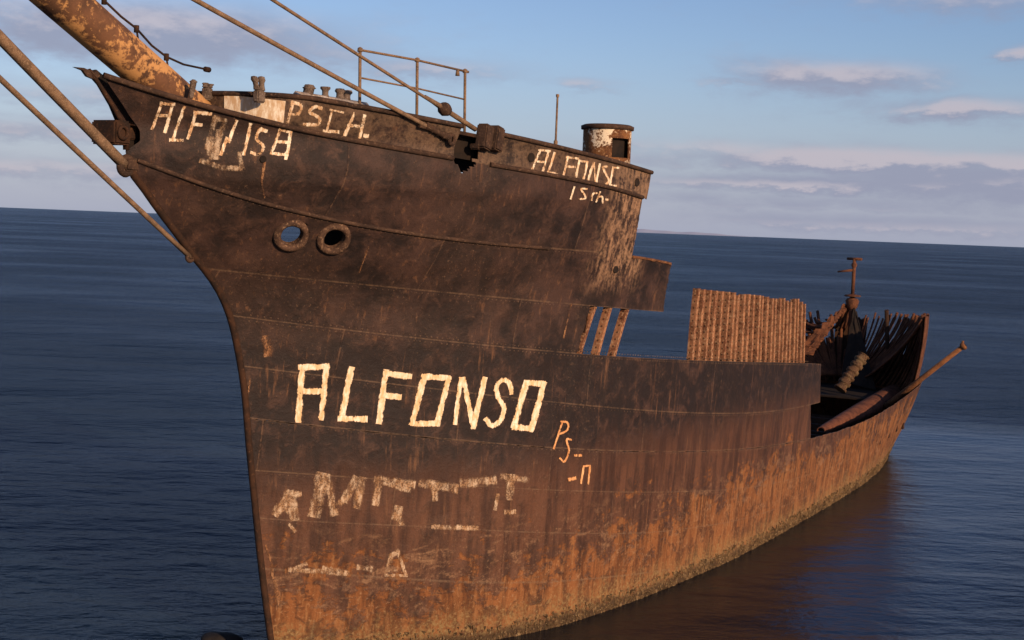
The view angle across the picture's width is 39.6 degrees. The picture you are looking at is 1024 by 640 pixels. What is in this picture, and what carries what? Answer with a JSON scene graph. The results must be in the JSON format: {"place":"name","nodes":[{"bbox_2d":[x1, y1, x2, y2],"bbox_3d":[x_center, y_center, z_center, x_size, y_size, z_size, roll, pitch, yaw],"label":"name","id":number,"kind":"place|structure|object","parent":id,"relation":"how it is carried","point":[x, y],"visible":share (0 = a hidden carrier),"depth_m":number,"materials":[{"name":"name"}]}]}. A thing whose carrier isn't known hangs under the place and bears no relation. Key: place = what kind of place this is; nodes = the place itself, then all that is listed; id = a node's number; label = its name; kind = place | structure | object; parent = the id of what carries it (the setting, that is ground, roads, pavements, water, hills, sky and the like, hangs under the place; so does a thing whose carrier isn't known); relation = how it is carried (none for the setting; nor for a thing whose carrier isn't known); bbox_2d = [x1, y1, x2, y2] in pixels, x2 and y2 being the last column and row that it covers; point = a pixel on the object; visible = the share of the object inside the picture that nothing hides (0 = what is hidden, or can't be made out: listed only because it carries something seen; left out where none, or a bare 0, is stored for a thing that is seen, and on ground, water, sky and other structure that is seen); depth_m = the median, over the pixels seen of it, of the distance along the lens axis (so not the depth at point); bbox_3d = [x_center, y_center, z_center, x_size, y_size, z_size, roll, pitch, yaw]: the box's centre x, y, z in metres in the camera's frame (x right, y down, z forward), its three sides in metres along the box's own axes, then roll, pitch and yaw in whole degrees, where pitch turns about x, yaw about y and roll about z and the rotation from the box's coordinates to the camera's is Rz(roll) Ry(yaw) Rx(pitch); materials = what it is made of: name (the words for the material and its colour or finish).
{"place":"outdoors","nodes":[
{"label":"outdoors","id":0,"kind":"place"},
{"bbox_2d":[0,207,1023,639],"bbox_3d":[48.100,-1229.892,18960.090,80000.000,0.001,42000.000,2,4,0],"label":"water","id":1,"kind":"structure","parent":0,"point":[124,499],"depth_m":48.63,"materials":[{"name":"blue liquid"}]},
{"bbox_2d":[201,632,242,639],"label":"rock","id":2,"kind":"object","parent":1,"relation":"in","point":[218,636],"visible":1,"depth_m":26.80,"materials":[{"name":"grey stone"}]},
{"bbox_2d":[0,0,928,639],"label":"shipwreck","id":3,"kind":"object","parent":1,"relation":"on","point":[458,434],"visible":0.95,"depth_m":26.16,"materials":[{"name":"metal"}]},
{"bbox_2d":[834,351,868,393],"bbox_3d":[12.939,1.997,54.176,1.429,1.612,0.500,1,4,-25],"label":"ribbed pipe","id":4,"kind":"object","parent":3,"relation":"on","point":[854,368],"visible":1,"depth_m":54.02,"materials":[{"name":"beige metal"}]},
{"bbox_2d":[817,384,905,432],"bbox_3d":[12.703,3.158,51.345,1.100,0.726,12.918,4,4,26],"label":"rolled plate","id":5,"kind":"object","parent":3,"relation":"on","point":[870,405],"visible":0.87,"depth_m":50.37,"materials":[{"name":"brown metal"}]},
{"bbox_2d":[883,341,966,408],"bbox_3d":[15.044,2.031,51.885,2.856,2.732,0.300,4,4,24],"label":"broken spar","id":6,"kind":"object","parent":3,"relation":"on","point":[893,400],"visible":0.98,"depth_m":51.84,"materials":[{"name":"metal"}]},
{"bbox_2d":[0,0,1023,246],"label":"sky","id":7,"kind":"structure","parent":0,"point":[902,121],"materials":[{"name":"blue"}]},
{"bbox_2d":[637,229,748,236],"bbox_3d":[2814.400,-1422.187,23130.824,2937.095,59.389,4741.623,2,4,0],"label":"hills","id":8,"kind":"structure","parent":0,"point":[659,231],"depth_m":21655.84,"materials":[{"name":"grey"}]}
]}

